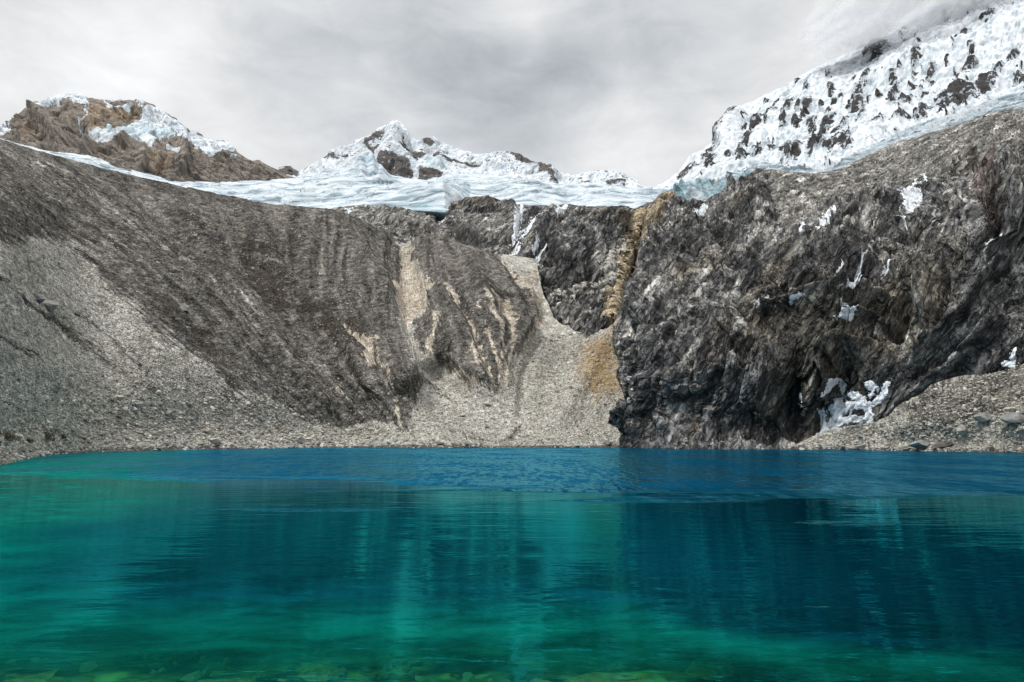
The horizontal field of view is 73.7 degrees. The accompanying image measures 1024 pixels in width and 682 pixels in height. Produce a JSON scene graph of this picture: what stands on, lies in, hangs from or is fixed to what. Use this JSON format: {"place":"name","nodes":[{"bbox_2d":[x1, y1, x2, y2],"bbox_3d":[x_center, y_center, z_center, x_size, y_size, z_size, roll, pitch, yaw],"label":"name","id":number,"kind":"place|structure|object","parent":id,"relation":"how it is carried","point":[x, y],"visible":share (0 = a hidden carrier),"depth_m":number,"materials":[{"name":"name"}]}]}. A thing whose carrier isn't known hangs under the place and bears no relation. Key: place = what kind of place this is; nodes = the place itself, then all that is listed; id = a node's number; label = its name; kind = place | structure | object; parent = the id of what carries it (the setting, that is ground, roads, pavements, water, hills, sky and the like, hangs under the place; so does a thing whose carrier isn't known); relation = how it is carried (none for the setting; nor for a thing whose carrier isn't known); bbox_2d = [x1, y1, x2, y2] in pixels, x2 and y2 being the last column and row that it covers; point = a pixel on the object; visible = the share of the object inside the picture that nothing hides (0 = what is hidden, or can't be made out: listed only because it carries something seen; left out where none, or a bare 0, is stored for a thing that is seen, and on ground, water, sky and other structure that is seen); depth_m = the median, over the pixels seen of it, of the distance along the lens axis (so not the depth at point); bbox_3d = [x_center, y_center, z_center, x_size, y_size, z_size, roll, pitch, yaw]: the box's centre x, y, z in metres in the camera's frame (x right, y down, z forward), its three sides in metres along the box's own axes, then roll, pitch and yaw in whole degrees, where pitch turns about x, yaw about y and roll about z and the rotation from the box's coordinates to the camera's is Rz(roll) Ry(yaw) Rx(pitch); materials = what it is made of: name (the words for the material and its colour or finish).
{"place":"outdoors","nodes":[
{"label":"outdoors","id":0,"kind":"place"},
{"bbox_2d":[0,93,294,182],"bbox_3d":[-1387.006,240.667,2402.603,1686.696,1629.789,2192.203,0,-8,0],"label":"rocky mountain","id":1,"kind":"structure","parent":0,"point":[142,136],"depth_m":1648.72,"materials":[{"name":"brown stone"}]},
{"bbox_2d":[0,139,422,464],"bbox_3d":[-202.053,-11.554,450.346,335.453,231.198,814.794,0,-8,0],"label":"moraine slope","id":2,"kind":"structure","parent":0,"point":[378,368],"depth_m":332.82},
{"bbox_2d":[0,427,11,435],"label":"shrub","id":3,"kind":"object","parent":2,"relation":"on","point":[6,432],"visible":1,"depth_m":95.62,"materials":[{"name":"green plant"}]},
{"bbox_2d":[4,432,21,442],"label":"shrub","id":4,"kind":"object","parent":2,"relation":"on","point":[7,438],"visible":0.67,"depth_m":109.47,"materials":[{"name":"green plant"}]},
{"bbox_2d":[33,293,46,303],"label":"boulder","id":5,"kind":"object","parent":2,"relation":"on","point":[40,298],"visible":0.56,"depth_m":200.88,"materials":[{"name":"grey stone"}]},
{"bbox_2d":[42,299,58,312],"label":"boulder","id":6,"kind":"object","parent":2,"relation":"on","point":[50,305],"visible":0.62,"depth_m":213.43,"materials":[{"name":"stone"}]},
{"bbox_2d":[43,429,61,440],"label":"shrub","id":7,"kind":"object","parent":2,"relation":"on","point":[50,434],"visible":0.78,"depth_m":147.72,"materials":[{"name":"green plant"}]},
{"bbox_2d":[61,433,67,440],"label":"shrub","id":8,"kind":"object","parent":2,"relation":"on","point":[63,435],"visible":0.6,"depth_m":166.32,"materials":[{"name":"green plant"}]},
{"bbox_2d":[116,395,123,399],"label":"stone","id":9,"kind":"object","parent":2,"relation":"on","point":[120,397],"visible":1,"depth_m":217.59,"materials":[{"name":"grey stone"}]},
{"bbox_2d":[164,410,172,416],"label":"boulder","id":10,"kind":"object","parent":2,"relation":"on","point":[168,413],"visible":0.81,"depth_m":235.99,"materials":[{"name":"grey stone"}]},
{"bbox_2d":[179,303,188,311],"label":"boulder","id":11,"kind":"object","parent":2,"relation":"on","point":[184,307],"visible":1,"depth_m":316.49,"materials":[{"name":"grey stone"}]},
{"bbox_2d":[0,242,426,463],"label":"gravel","id":12,"kind":"structure","parent":2,"relation":"on","point":[186,444],"depth_m":228.86,"materials":[{"name":"grey gravel"}]},
{"bbox_2d":[208,438,220,442],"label":"boulder","id":13,"kind":"object","parent":2,"relation":"on","point":[212,440],"visible":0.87,"depth_m":246.80,"materials":[{"name":"stone"}]},
{"bbox_2d":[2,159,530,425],"bbox_3d":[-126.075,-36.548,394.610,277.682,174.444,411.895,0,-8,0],"label":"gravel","id":14,"kind":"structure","parent":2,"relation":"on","point":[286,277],"depth_m":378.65,"materials":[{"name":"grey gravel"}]},
{"bbox_2d":[295,437,303,442],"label":"stone","id":15,"kind":"object","parent":2,"relation":"on","point":[300,440],"visible":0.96,"depth_m":294.37,"materials":[{"name":"grey stone"}]},
{"bbox_2d":[0,138,672,218],"bbox_3d":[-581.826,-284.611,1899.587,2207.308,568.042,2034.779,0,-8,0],"label":"glacier","id":16,"kind":"object","parent":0,"point":[367,180],"visible":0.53,"depth_m":1132.68,"materials":[{"name":"white ice"}]},
{"bbox_2d":[0,658,895,681],"bbox_3d":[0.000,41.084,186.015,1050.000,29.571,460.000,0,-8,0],"label":"lake bed","id":17,"kind":"object","parent":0,"point":[520,670],"depth_m":12.31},
{"bbox_2d":[1,668,59,681],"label":"submerged rock","id":18,"kind":"object","parent":17,"relation":"on","point":[44,676],"visible":1,"depth_m":10.37,"materials":[{"name":"green stone"}]},
{"bbox_2d":[195,678,255,681],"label":"submerged rock","id":19,"kind":"object","parent":17,"relation":"on","point":[230,680],"visible":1,"depth_m":10.28,"materials":[{"name":"green stone"}]},
{"bbox_2d":[296,663,338,681],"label":"submerged rock","id":20,"kind":"object","parent":17,"relation":"on","point":[316,672],"visible":1,"depth_m":10.97,"materials":[{"name":"green stone"}]},
{"bbox_2d":[5,658,863,681],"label":"submerged stones","id":21,"kind":"object","parent":17,"relation":"on","point":[342,673],"visible":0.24,"depth_m":12.05,"materials":[{"name":"green stone"}]},
{"bbox_2d":[530,677,550,681],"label":"submerged rock","id":22,"kind":"object","parent":17,"relation":"on","point":[536,679],"visible":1,"depth_m":10.20,"materials":[{"name":"green stone"}]},
{"bbox_2d":[565,671,653,681],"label":"submerged rock","id":23,"kind":"object","parent":17,"relation":"on","point":[593,676],"visible":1,"depth_m":10.14,"materials":[{"name":"green stone"}]},
{"bbox_2d":[684,661,735,679],"bbox_3d":[3.364,5.548,11.526,0.722,0.186,1.047,-4,-9,25],"label":"submerged rock","id":24,"kind":"object","parent":17,"relation":"on","point":[706,670],"visible":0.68,"depth_m":11.41,"materials":[{"name":"green stone"}]},
{"bbox_2d":[277,120,645,187],"bbox_3d":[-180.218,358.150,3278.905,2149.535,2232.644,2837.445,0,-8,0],"label":"mountain peak","id":25,"kind":"structure","parent":0,"point":[396,148],"depth_m":2484.61,"materials":[{"name":"white snow"}]},
{"bbox_2d":[0,0,933,186],"label":"sky","id":26,"kind":"structure","parent":0,"point":[636,89],"materials":[{"name":"grey"}]},
{"bbox_2d":[413,233,538,394],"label":"moraine spur","id":27,"kind":"structure","parent":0,"point":[439,254],"depth_m":453.50,"materials":[{"name":"grey stone"}]},
{"bbox_2d":[331,195,651,281],"bbox_3d":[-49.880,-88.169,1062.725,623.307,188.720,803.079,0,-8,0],"label":"rock slabs","id":28,"kind":"object","parent":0,"point":[485,222],"visible":0.29,"depth_m":832.01,"materials":[{"name":"grey stone"}]},
{"bbox_2d":[509,203,524,254],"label":"snow patch","id":29,"kind":"object","parent":28,"relation":"on","point":[516,223],"visible":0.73,"depth_m":818.35,"materials":[{"name":"white snow"}]},
{"bbox_2d":[518,210,546,240],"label":"snow patch","id":30,"kind":"object","parent":28,"relation":"on","point":[529,227],"visible":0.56,"depth_m":806.40,"materials":[{"name":"white snow"}]},
{"bbox_2d":[531,231,546,264],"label":"snow patch","id":31,"kind":"object","parent":28,"relation":"on","point":[538,258],"visible":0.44,"depth_m":753.29,"materials":[{"name":"white snow"}]},
{"bbox_2d":[396,238,623,447],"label":"scree fan","id":32,"kind":"object","parent":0,"point":[546,323],"visible":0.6,"depth_m":383.25},
{"bbox_2d":[424,331,615,447],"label":"gravel","id":33,"kind":"structure","parent":32,"relation":"on","point":[535,398],"depth_m":356.88,"materials":[{"name":"grey gravel"}]},
{"bbox_2d":[603,440,610,444],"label":"boulder","id":34,"kind":"object","parent":33,"relation":"on","point":[606,442],"visible":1,"depth_m":312.84,"materials":[{"name":"grey stone"}]},
{"bbox_2d":[0,447,1023,681],"bbox_3d":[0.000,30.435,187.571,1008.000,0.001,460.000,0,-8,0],"label":"lake water","id":35,"kind":"structure","parent":0,"point":[902,566],"depth_m":17.88,"materials":[{"name":"teal liquid"}]},
{"bbox_2d":[540,205,640,337],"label":"rock buttress","id":36,"kind":"object","parent":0,"point":[577,250],"visible":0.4,"depth_m":592.31,"materials":[{"name":"grey stone"}]},
{"bbox_2d":[554,204,568,222],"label":"snow patch","id":37,"kind":"object","parent":36,"relation":"on","point":[559,208],"visible":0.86,"depth_m":896.99,"materials":[{"name":"white snow"}]},
{"bbox_2d":[544,237,636,303],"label":"talus","id":38,"kind":"structure","parent":36,"relation":"on","point":[610,268],"depth_m":560.57,"materials":[{"name":"grey stone"}]},
{"bbox_2d":[600,204,650,323],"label":"scree chute","id":39,"kind":"object","parent":36,"relation":"on","point":[633,230],"visible":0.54,"depth_m":600.47,"materials":[{"name":"beige gravel"}]},
{"bbox_2d":[608,140,1023,449],"bbox_3d":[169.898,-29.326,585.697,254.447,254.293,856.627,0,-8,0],"label":"cliff","id":40,"kind":"structure","parent":0,"point":[708,353],"depth_m":259.78,"materials":[{"name":"grey stone"}]},
{"bbox_2d":[692,202,709,216],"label":"snow patch","id":41,"kind":"object","parent":40,"relation":"on","point":[703,208],"visible":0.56,"depth_m":527.65,"materials":[{"name":"white snow"}]},
{"bbox_2d":[754,293,770,307],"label":"snow patch","id":42,"kind":"object","parent":40,"relation":"on","point":[758,301],"visible":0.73,"depth_m":272.61,"materials":[{"name":"white snow"}]},
{"bbox_2d":[788,292,804,304],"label":"snow patch","id":43,"kind":"object","parent":40,"relation":"on","point":[795,296],"visible":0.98,"depth_m":254.81,"materials":[{"name":"white snow"}]},
{"bbox_2d":[798,216,804,231],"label":"snow patch","id":44,"kind":"object","parent":40,"relation":"on","point":[801,229],"visible":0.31,"depth_m":342.14,"materials":[{"name":"white snow"}]},
{"bbox_2d":[798,392,807,410],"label":"snow patch","id":45,"kind":"object","parent":40,"relation":"on","point":[800,396],"visible":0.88,"depth_m":248.68,"materials":[{"name":"white snow"}]},
{"bbox_2d":[815,205,835,228],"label":"snow patch","id":46,"kind":"object","parent":40,"relation":"on","point":[822,221],"visible":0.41,"depth_m":344.21,"materials":[{"name":"white snow"}]},
{"bbox_2d":[833,297,858,323],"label":"snow patch","id":47,"kind":"object","parent":40,"relation":"on","point":[844,312],"visible":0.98,"depth_m":243.53,"materials":[{"name":"white snow"}]},
{"bbox_2d":[812,376,891,436],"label":"snow patch","id":48,"kind":"object","parent":40,"relation":"on","point":[839,409],"visible":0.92,"depth_m":238.50,"materials":[{"name":"white snow"}]},
{"bbox_2d":[844,248,867,288],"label":"snow patch","id":49,"kind":"object","parent":40,"relation":"on","point":[852,284],"visible":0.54,"depth_m":259.26,"materials":[{"name":"white snow"}]},
{"bbox_2d":[880,259,891,278],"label":"snow patch","id":50,"kind":"object","parent":40,"relation":"on","point":[884,271],"visible":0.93,"depth_m":253.48,"materials":[{"name":"white snow"}]},
{"bbox_2d":[896,178,921,227],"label":"snow patch","id":51,"kind":"object","parent":40,"relation":"on","point":[914,195],"visible":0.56,"depth_m":318.89,"materials":[{"name":"white snow"}]},
{"bbox_2d":[1001,347,1016,367],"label":"snow patch","id":52,"kind":"object","parent":40,"relation":"on","point":[1012,358],"visible":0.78,"depth_m":199.71,"materials":[{"name":"white snow"}]},
{"bbox_2d":[657,0,1023,187],"bbox_3d":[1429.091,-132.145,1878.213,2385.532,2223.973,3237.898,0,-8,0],"label":"snow mountain","id":53,"kind":"structure","parent":0,"point":[936,58],"depth_m":1323.43,"materials":[{"name":"white snow"}]},
{"bbox_2d":[669,90,1023,200],"bbox_3d":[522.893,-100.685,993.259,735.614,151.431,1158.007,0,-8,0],"label":"glacier rim","id":54,"kind":"object","parent":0,"point":[700,188],"visible":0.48,"depth_m":636.37,"materials":[{"name":"white ice"}]},
{"bbox_2d":[763,108,1023,235],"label":"gravel slope","id":55,"kind":"structure","parent":0,"point":[934,138],"depth_m":440.02,"materials":[{"name":"grey gravel"}]},
{"bbox_2d":[790,362,1023,452],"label":"scree beach","id":56,"kind":"structure","parent":0,"point":[946,383],"depth_m":200.45,"materials":[{"name":"grey gravel"}]},
{"bbox_2d":[818,443,825,449],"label":"stone","id":57,"kind":"object","parent":56,"relation":"on","point":[822,446],"visible":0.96,"depth_m":222.83,"materials":[{"name":"grey stone"}]},
{"bbox_2d":[845,444,855,449],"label":"stone","id":58,"kind":"object","parent":56,"relation":"on","point":[848,447],"visible":0.76,"depth_m":219.34,"materials":[{"name":"grey stone"}]},
{"bbox_2d":[855,444,865,449],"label":"stone","id":59,"kind":"object","parent":56,"relation":"on","point":[862,446],"visible":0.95,"depth_m":217.77,"materials":[{"name":"grey stone"}]},
{"bbox_2d":[909,439,929,448],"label":"boulder","id":60,"kind":"object","parent":56,"relation":"on","point":[922,443],"visible":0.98,"depth_m":197.93,"materials":[{"name":"grey stone"}]},
{"bbox_2d":[931,442,953,448],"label":"boulder","id":61,"kind":"object","parent":56,"relation":"on","point":[941,445],"visible":0.99,"depth_m":191.93,"materials":[{"name":"stone"}]},
{"bbox_2d":[956,425,967,434],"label":"boulder","id":62,"kind":"object","parent":56,"relation":"on","point":[962,429],"visible":0.98,"depth_m":187.57,"materials":[{"name":"stone"}]},
{"bbox_2d":[973,412,990,422],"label":"boulder","id":63,"kind":"object","parent":56,"relation":"on","point":[984,417],"visible":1,"depth_m":182.70,"materials":[{"name":"grey stone"}]},
{"bbox_2d":[1003,407,1016,411],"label":"boulder","id":64,"kind":"object","parent":56,"relation":"on","point":[1011,409],"visible":0.92,"depth_m":180.32,"materials":[{"name":"stone"}]},
{"bbox_2d":[999,412,1023,422],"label":"boulder","id":65,"kind":"object","parent":56,"relation":"on","point":[1012,417],"visible":1,"depth_m":173.36,"materials":[{"name":"grey stone"}]}
]}

